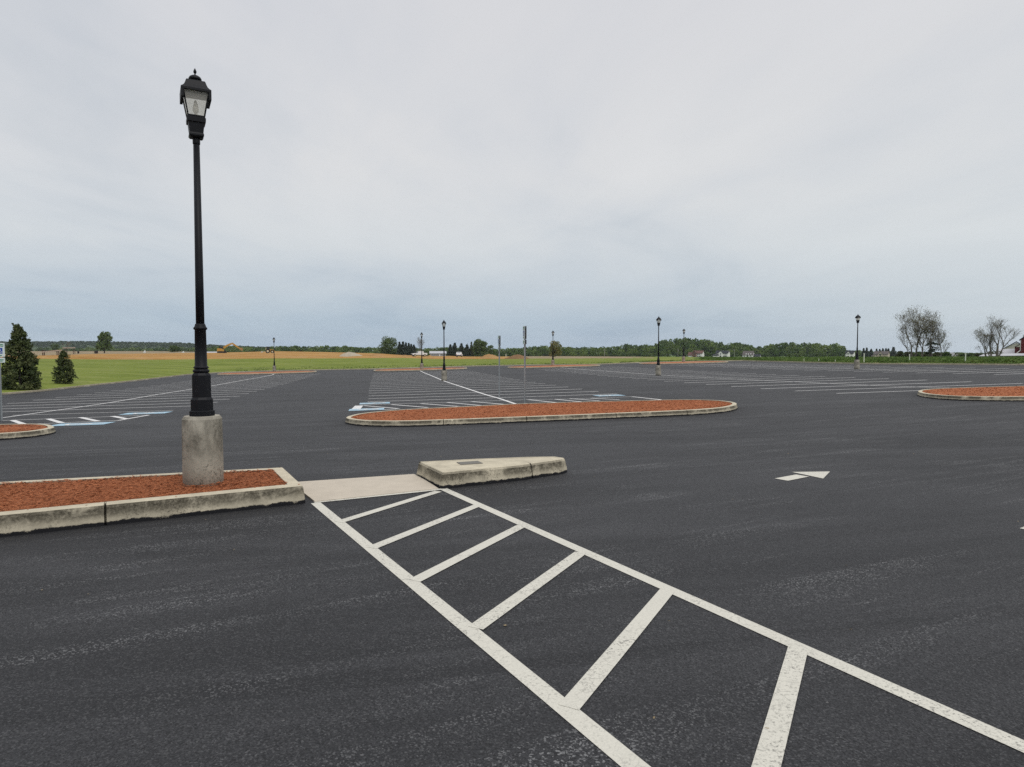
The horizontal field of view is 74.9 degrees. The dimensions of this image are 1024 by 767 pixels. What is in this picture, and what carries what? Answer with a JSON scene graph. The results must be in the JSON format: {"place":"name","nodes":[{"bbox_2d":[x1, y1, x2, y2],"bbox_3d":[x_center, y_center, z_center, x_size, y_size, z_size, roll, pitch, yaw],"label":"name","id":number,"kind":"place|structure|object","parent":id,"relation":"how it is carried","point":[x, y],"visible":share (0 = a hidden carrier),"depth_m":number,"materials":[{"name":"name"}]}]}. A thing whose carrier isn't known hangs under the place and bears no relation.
{"place":"outdoors","nodes":[
{"label":"outdoors","id":0,"kind":"place"},
{"bbox_2d":[20,343,252,351],"bbox_3d":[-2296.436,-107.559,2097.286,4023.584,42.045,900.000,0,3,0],"label":"hills","id":1,"kind":"structure","parent":0,"point":[34,347],"depth_m":1830.79,"materials":[{"name":"green plant"}]},
{"bbox_2d":[0,341,275,350],"bbox_3d":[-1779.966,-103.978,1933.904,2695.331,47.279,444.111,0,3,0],"label":"ridge wood","id":2,"kind":"object","parent":1,"relation":"on","point":[45,344],"visible":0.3,"depth_m":1890.91,"materials":[{"name":"green plant"}]},
{"bbox_2d":[1,351,509,359],"bbox_3d":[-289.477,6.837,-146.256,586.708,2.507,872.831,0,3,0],"label":"dirt field","id":3,"kind":"structure","parent":0,"point":[229,355],"depth_m":181.03,"materials":[{"name":"brown soil"}]},
{"bbox_2d":[41,350,61,355],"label":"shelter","id":4,"kind":"object","parent":3,"relation":"on","point":[44,351],"visible":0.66,"depth_m":226.05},
{"bbox_2d":[217,343,242,352],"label":"excavator","id":5,"kind":"object","parent":3,"relation":"on","point":[220,349],"visible":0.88,"depth_m":261.38,"materials":[{"name":"metal"}]},
{"bbox_2d":[260,347,274,352],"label":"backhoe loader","id":6,"kind":"object","parent":3,"relation":"on","point":[268,350],"visible":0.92,"depth_m":222.53,"materials":[{"name":"metal"}]},
{"bbox_2d":[340,352,361,356],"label":"gravel pile","id":7,"kind":"object","parent":3,"relation":"on","point":[347,354],"visible":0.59,"depth_m":171.42,"materials":[{"name":"beige gravel"}]},
{"bbox_2d":[411,351,426,356],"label":"parked truck","id":8,"kind":"object","parent":3,"relation":"on","point":[419,353],"visible":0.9,"depth_m":214.92,"materials":[{"name":"white paint"}]},
{"bbox_2d":[480,354,498,357],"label":"dirt mound","id":9,"kind":"object","parent":3,"relation":"on","point":[489,356],"visible":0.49,"depth_m":156.87,"materials":[{"name":"beige sand"}]},
{"bbox_2d":[505,354,529,358],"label":"dirt mound","id":10,"kind":"object","parent":3,"relation":"on","point":[517,356],"visible":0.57,"depth_m":146.52,"materials":[{"name":"brown soil"}]},
{"bbox_2d":[5,351,630,358],"bbox_3d":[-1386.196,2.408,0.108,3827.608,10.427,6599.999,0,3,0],"label":"farm field","id":11,"kind":"structure","parent":0,"point":[37,353],"depth_m":335.14,"materials":[{"name":"green plant"}]},
{"bbox_2d":[50,343,59,351],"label":"bush","id":12,"kind":"object","parent":11,"relation":"on","point":[55,347],"visible":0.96,"depth_m":657.88,"materials":[{"name":"green plant"}]},
{"bbox_2d":[95,331,112,352],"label":"tree","id":13,"kind":"object","parent":11,"relation":"on","point":[103,339],"visible":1,"depth_m":343.83,"materials":[{"name":"green plant"}]},
{"bbox_2d":[169,345,180,351],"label":"bush","id":14,"kind":"object","parent":11,"relation":"on","point":[176,348],"visible":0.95,"depth_m":460.41,"materials":[{"name":"green plant"}]},
{"bbox_2d":[378,336,397,354],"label":"tree","id":15,"kind":"object","parent":11,"relation":"on","point":[386,346],"visible":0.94,"depth_m":477.19,"materials":[{"name":"green plant"}]},
{"bbox_2d":[396,341,402,354],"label":"spruce","id":16,"kind":"object","parent":11,"relation":"on","point":[399,349],"visible":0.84,"depth_m":468.54,"materials":[{"name":"green plant"}]},
{"bbox_2d":[401,341,407,354],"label":"spruce","id":17,"kind":"object","parent":11,"relation":"on","point":[404,348],"visible":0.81,"depth_m":470.66,"materials":[{"name":"green plant"}]},
{"bbox_2d":[429,351,446,355],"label":"shed","id":18,"kind":"structure","parent":11,"relation":"on","point":[435,353],"depth_m":519.87,"materials":[{"name":"grey metal"}]},
{"bbox_2d":[446,344,453,355],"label":"spruce","id":19,"kind":"object","parent":11,"relation":"on","point":[450,352],"visible":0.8,"depth_m":463.60,"materials":[{"name":"green plant"}]},
{"bbox_2d":[452,342,458,355],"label":"spruce","id":20,"kind":"object","parent":11,"relation":"on","point":[454,347],"visible":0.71,"depth_m":466.58,"materials":[{"name":"green plant"}]},
{"bbox_2d":[458,343,465,355],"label":"spruce","id":21,"kind":"object","parent":11,"relation":"on","point":[462,349],"visible":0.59,"depth_m":469.72,"materials":[{"name":"green plant"}]},
{"bbox_2d":[464,343,471,356],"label":"spruce","id":22,"kind":"object","parent":11,"relation":"on","point":[467,350],"visible":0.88,"depth_m":472.57,"materials":[{"name":"green plant"}]},
{"bbox_2d":[469,342,473,356],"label":"spruce","id":23,"kind":"object","parent":11,"relation":"on","point":[471,353],"visible":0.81,"depth_m":475.60,"materials":[{"name":"green plant"}]},
{"bbox_2d":[471,339,489,356],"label":"tree","id":24,"kind":"object","parent":11,"relation":"on","point":[479,347],"visible":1,"depth_m":427.21,"materials":[{"name":"green plant"}]},
{"bbox_2d":[487,345,494,354],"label":"tree","id":25,"kind":"object","parent":11,"relation":"on","point":[490,351],"visible":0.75,"depth_m":448.28,"materials":[{"name":"green plant"}]},
{"bbox_2d":[34,337,983,356],"bbox_3d":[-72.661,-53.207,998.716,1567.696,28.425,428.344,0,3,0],"label":"distant wood","id":26,"kind":"object","parent":11,"relation":"on","point":[708,348],"visible":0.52,"depth_m":826.67,"materials":[{"name":"green plant"}]},
{"bbox_2d":[548,340,561,355],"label":"tree","id":27,"kind":"object","parent":11,"relation":"on","point":[557,346],"visible":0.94,"depth_m":223.72,"materials":[{"name":"green plant"}]},
{"bbox_2d":[890,347,896,355],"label":"spruce","id":28,"kind":"object","parent":11,"relation":"on","point":[893,351],"visible":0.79,"depth_m":787.93,"materials":[{"name":"green plant"}]},
{"bbox_2d":[1,357,710,392],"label":"lawn","id":29,"kind":"structure","parent":0,"point":[92,371],"depth_m":110.07,"materials":[{"name":"green plant"}]},
{"bbox_2d":[1,323,42,390],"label":"conifer","id":30,"kind":"object","parent":29,"relation":"on","point":[26,378],"visible":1,"depth_m":49.16,"materials":[{"name":"green plant"}]},
{"bbox_2d":[51,350,78,383],"bbox_3d":[-39.127,-1.312,58.470,2.173,3.298,1.930,0,3,0],"label":"conifer","id":31,"kind":"object","parent":29,"relation":"on","point":[65,363],"visible":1,"depth_m":58.22,"materials":[{"name":"green plant"}]},
{"bbox_2d":[236,359,1023,370],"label":"verge grass","id":32,"kind":"structure","parent":29,"relation":"on","point":[696,360],"depth_m":99.85,"materials":[{"name":"green plant"}]},
{"bbox_2d":[0,361,1023,766],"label":"parking lot","id":33,"kind":"structure","parent":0,"point":[886,547],"depth_m":4.90,"materials":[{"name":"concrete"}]},
{"bbox_2d":[0,343,4,420],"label":"sign post","id":34,"kind":"object","parent":33,"relation":"on","point":[2,350],"visible":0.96,"depth_m":22.36,"materials":[{"name":"metal"}]},
{"bbox_2d":[0,424,55,439],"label":"planting island","id":35,"kind":"structure","parent":33,"relation":"on","point":[13,431],"depth_m":16.23,"materials":[{"name":"concrete"}]},
{"bbox_2d":[0,467,304,536],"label":"planting island","id":36,"kind":"structure","parent":33,"relation":"on","point":[78,503],"depth_m":6.96,"materials":[{"name":"concrete"}]},
{"bbox_2d":[180,69,223,486],"bbox_3d":[-3.506,-1.127,7.503,0.427,4.718,0.427,-1,3,-29],"label":"lamp post","id":37,"kind":"object","parent":36,"relation":"on","point":[202,447],"visible":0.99,"depth_m":7.44,"materials":[{"name":"metal"}]},
{"bbox_2d":[3,374,314,423],"bbox_3d":[-23.922,0.065,53.092,11.727,0.602,67.235,0,3,-11],"label":"stall marking","id":38,"kind":"object","parent":33,"relation":"on","point":[57,421],"visible":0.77,"depth_m":30.82,"materials":[{"name":"white paint"}]},
{"bbox_2d":[217,371,316,374],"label":"planting island","id":39,"kind":"structure","parent":33,"relation":"on","point":[257,373],"depth_m":86.22,"materials":[{"name":"concrete"}]},
{"bbox_2d":[273,338,275,371],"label":"lamp post","id":40,"kind":"object","parent":33,"relation":"on","point":[274,368],"visible":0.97,"depth_m":95.26,"materials":[{"name":"black paint"}]},
{"bbox_2d":[52,394,625,425],"bbox_3d":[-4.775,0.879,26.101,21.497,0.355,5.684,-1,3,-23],"label":"blue parking marking","id":41,"kind":"object","parent":33,"relation":"on","point":[97,423],"visible":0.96,"depth_m":24.17,"materials":[{"name":"paint"}]},
{"bbox_2d":[299,474,437,501],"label":"ramp slab","id":42,"kind":"structure","parent":33,"relation":"on","point":[325,490],"depth_m":8.26,"materials":[{"name":"concrete"}]},
{"bbox_2d":[373,367,466,371],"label":"planting island","id":43,"kind":"structure","parent":33,"relation":"on","point":[412,369],"depth_m":86.61,"materials":[{"name":"concrete"}]},
{"bbox_2d":[420,332,423,368],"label":"lamp post","id":44,"kind":"object","parent":43,"relation":"on","point":[421,365],"visible":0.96,"depth_m":87.10,"materials":[{"name":"black metal"}]},
{"bbox_2d":[441,320,446,380],"bbox_3d":[-5.450,-2.626,53.646,0.458,5.008,0.458,0,3,-11],"label":"lamp post","id":45,"kind":"object","parent":33,"relation":"on","point":[444,374],"visible":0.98,"depth_m":53.60,"materials":[{"name":"black metal"}]},
{"bbox_2d":[417,457,566,488],"bbox_3d":[-0.188,1.192,9.072,2.009,0.287,0.993,-1,3,-26],"label":"island nose","id":46,"kind":"object","parent":33,"relation":"on","point":[443,474],"visible":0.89,"depth_m":8.74,"materials":[{"name":"beige concrete"}]},
{"bbox_2d":[498,335,500,397],"bbox_3d":[-0.572,-0.698,30.071,0.084,2.910,0.305,-1,3,-11],"label":"sign post","id":47,"kind":"object","parent":33,"relation":"on","point":[499,343],"visible":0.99,"depth_m":30.02,"materials":[{"name":"metal"}]},
{"bbox_2d":[352,371,661,410],"bbox_3d":[-5.635,-0.390,54.975,11.982,0.546,61.727,0,3,-11],"label":"stall marking","id":48,"kind":"object","parent":33,"relation":"on","point":[357,407],"visible":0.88,"depth_m":32.67,"materials":[{"name":"white paint"}]},
{"bbox_2d":[2,360,1023,394],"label":"edge kerb","id":49,"kind":"structure","parent":33,"relation":"on","point":[493,365],"depth_m":81.62,"materials":[{"name":"concrete"}]},
{"bbox_2d":[523,326,526,402],"bbox_3d":[0.461,-0.583,24.245,0.084,2.990,0.305,0,3,-11],"label":"sign post","id":50,"kind":"object","parent":33,"relation":"on","point":[524,335],"visible":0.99,"depth_m":24.21,"materials":[{"name":"metal"}]},
{"bbox_2d":[345,399,737,426],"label":"planting island","id":51,"kind":"structure","parent":33,"relation":"on","point":[520,413],"depth_m":19.27,"materials":[{"name":"concrete"}]},
{"bbox_2d":[507,365,599,367],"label":"planting island","id":52,"kind":"structure","parent":33,"relation":"on","point":[555,366],"depth_m":87.25,"materials":[{"name":"concrete"}]},
{"bbox_2d":[551,331,554,365],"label":"lamp post","id":53,"kind":"object","parent":52,"relation":"on","point":[552,362],"visible":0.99,"depth_m":92.12,"materials":[{"name":"black paint"}]},
{"bbox_2d":[655,317,660,374],"bbox_3d":[12.155,-3.097,55.514,0.458,5.008,0.458,0,3,-11],"label":"lamp post","id":54,"kind":"object","parent":33,"relation":"on","point":[658,369],"visible":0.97,"depth_m":55.44,"materials":[{"name":"black metal"}]},
{"bbox_2d":[311,488,1023,766],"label":"walkway marking","id":55,"kind":"object","parent":33,"relation":"on","point":[770,749],"visible":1,"depth_m":3.69,"materials":[{"name":"white paint"}]},
{"bbox_2d":[639,361,727,364],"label":"planting island","id":56,"kind":"structure","parent":33,"relation":"on","point":[686,362],"depth_m":92.53,"materials":[{"name":"concrete"}]},
{"bbox_2d":[682,329,684,361],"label":"lamp post","id":57,"kind":"object","parent":56,"relation":"on","point":[683,358],"visible":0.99,"depth_m":97.34,"materials":[{"name":"black paint"}]},
{"bbox_2d":[547,367,1020,392],"bbox_3d":[13.615,-0.896,57.293,12.600,0.496,58.117,-1,3,-12],"label":"stall marking","id":58,"kind":"object","parent":33,"relation":"on","point":[775,374],"visible":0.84,"depth_m":40.13,"materials":[{"name":"white paint"}]},
{"bbox_2d":[690,363,1023,374],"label":"stall marking","id":59,"kind":"object","parent":33,"relation":"on","point":[871,369],"visible":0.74,"depth_m":58.30,"materials":[{"name":"white paint"}]},
{"bbox_2d":[854,315,860,368],"bbox_3d":[30.794,-3.702,59.653,0.458,5.008,0.458,0,3,-11],"label":"lamp post","id":60,"kind":"object","parent":33,"relation":"on","point":[856,363],"visible":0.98,"depth_m":59.59,"materials":[{"name":"black metal"}]},
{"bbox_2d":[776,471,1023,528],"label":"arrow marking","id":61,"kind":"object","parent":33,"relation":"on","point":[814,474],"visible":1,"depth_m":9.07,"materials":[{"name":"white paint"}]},
{"bbox_2d":[917,386,1023,400],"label":"planting island","id":62,"kind":"structure","parent":33,"relation":"on","point":[1006,393],"depth_m":23.44,"materials":[{"name":"concrete"}]},
{"bbox_2d":[0,0,1023,352],"label":"sky","id":63,"kind":"structure","parent":0,"point":[756,173],"materials":[{"name":"grey"}]},
{"bbox_2d":[621,355,859,358],"bbox_3d":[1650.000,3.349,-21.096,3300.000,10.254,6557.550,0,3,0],"label":"crop soil","id":64,"kind":"structure","parent":0,"point":[710,356],"depth_m":1214.50,"materials":[{"name":"brown soil"}]},
{"bbox_2d":[688,350,704,356],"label":"house","id":65,"kind":"structure","parent":64,"relation":"on","point":[694,353],"depth_m":747.98,"materials":[{"name":"white"}]},
{"bbox_2d":[712,350,729,356],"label":"house","id":66,"kind":"structure","parent":64,"relation":"on","point":[723,353],"depth_m":748.75,"materials":[{"name":"white"}]},
{"bbox_2d":[742,351,760,356],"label":"house","id":67,"kind":"structure","parent":64,"relation":"on","point":[748,354],"depth_m":740.02,"materials":[{"name":"white"}]},
{"bbox_2d":[845,350,854,356],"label":"house","id":68,"kind":"structure","parent":64,"relation":"on","point":[849,353],"depth_m":699.07,"materials":[{"name":"white"}]},
{"bbox_2d":[699,356,1023,362],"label":"crop leaves","id":69,"kind":"object","parent":64,"relation":"on","point":[983,359],"visible":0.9,"depth_m":103.00,"materials":[{"name":"green plant"}]},
{"bbox_2d":[871,351,889,356],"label":"house","id":70,"kind":"structure","parent":64,"relation":"on","point":[880,353],"depth_m":698.80,"materials":[{"name":"beige"}]},
{"bbox_2d":[895,351,903,356],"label":"bush","id":71,"kind":"object","parent":64,"relation":"on","point":[899,353],"visible":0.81,"depth_m":197.13,"materials":[{"name":"green plant"}]},
{"bbox_2d":[904,351,914,356],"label":"bush","id":72,"kind":"object","parent":64,"relation":"on","point":[906,354],"visible":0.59,"depth_m":198.96,"materials":[{"name":"green plant"}]},
{"bbox_2d":[894,299,936,356],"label":"bare tree","id":73,"kind":"object","parent":64,"relation":"on","point":[906,327],"visible":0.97,"depth_m":188.60,"materials":[{"name":"grey plant"}]},
{"bbox_2d":[905,310,934,356],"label":"bare tree","id":74,"kind":"object","parent":64,"relation":"on","point":[917,328],"visible":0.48,"depth_m":193.60,"materials":[{"name":"grey plant"}]},
{"bbox_2d":[917,311,945,355],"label":"bare tree","id":75,"kind":"object","parent":64,"relation":"on","point":[926,331],"visible":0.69,"depth_m":187.36,"materials":[{"name":"grey plant"}]},
{"bbox_2d":[923,339,940,356],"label":"tree snag","id":76,"kind":"object","parent":64,"relation":"on","point":[930,350],"visible":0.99,"depth_m":183.47,"materials":[{"name":"plant"}]},
{"bbox_2d":[919,317,951,356],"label":"bare tree","id":77,"kind":"object","parent":64,"relation":"on","point":[938,335],"visible":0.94,"depth_m":185.41,"materials":[{"name":"grey plant"}]},
{"bbox_2d":[932,352,940,356],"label":"bush","id":78,"kind":"object","parent":64,"relation":"on","point":[936,354],"visible":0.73,"depth_m":201.32,"materials":[{"name":"green plant"}]},
{"bbox_2d":[941,351,951,356],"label":"bush","id":79,"kind":"object","parent":64,"relation":"on","point":[945,353],"visible":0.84,"depth_m":202.34,"materials":[{"name":"green plant"}]},
{"bbox_2d":[974,328,995,355],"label":"bare tree","id":80,"kind":"object","parent":64,"relation":"on","point":[991,337],"visible":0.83,"depth_m":230.32,"materials":[{"name":"grey plant"}]},
{"bbox_2d":[972,314,1023,356],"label":"bare tree","id":81,"kind":"object","parent":64,"relation":"on","point":[995,327],"visible":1,"depth_m":228.75,"materials":[{"name":"grey plant"}]},
{"bbox_2d":[980,353,1023,356],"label":"barn","id":82,"kind":"structure","parent":64,"relation":"on","point":[1011,354],"depth_m":239.94,"materials":[{"name":"metal"}]},
{"bbox_2d":[999,349,1014,352],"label":"shed","id":83,"kind":"structure","parent":64,"relation":"on","point":[1008,351],"depth_m":262.36,"materials":[{"name":"metal"}]},
{"bbox_2d":[1004,341,1019,348],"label":"barn","id":84,"kind":"structure","parent":64,"relation":"on","point":[1012,346],"depth_m":285.06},
{"bbox_2d":[1015,335,1023,352],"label":"barn","id":85,"kind":"structure","parent":64,"relation":"on","point":[1020,349],"depth_m":250.35,"materials":[{"name":"red wood"}]}
]}

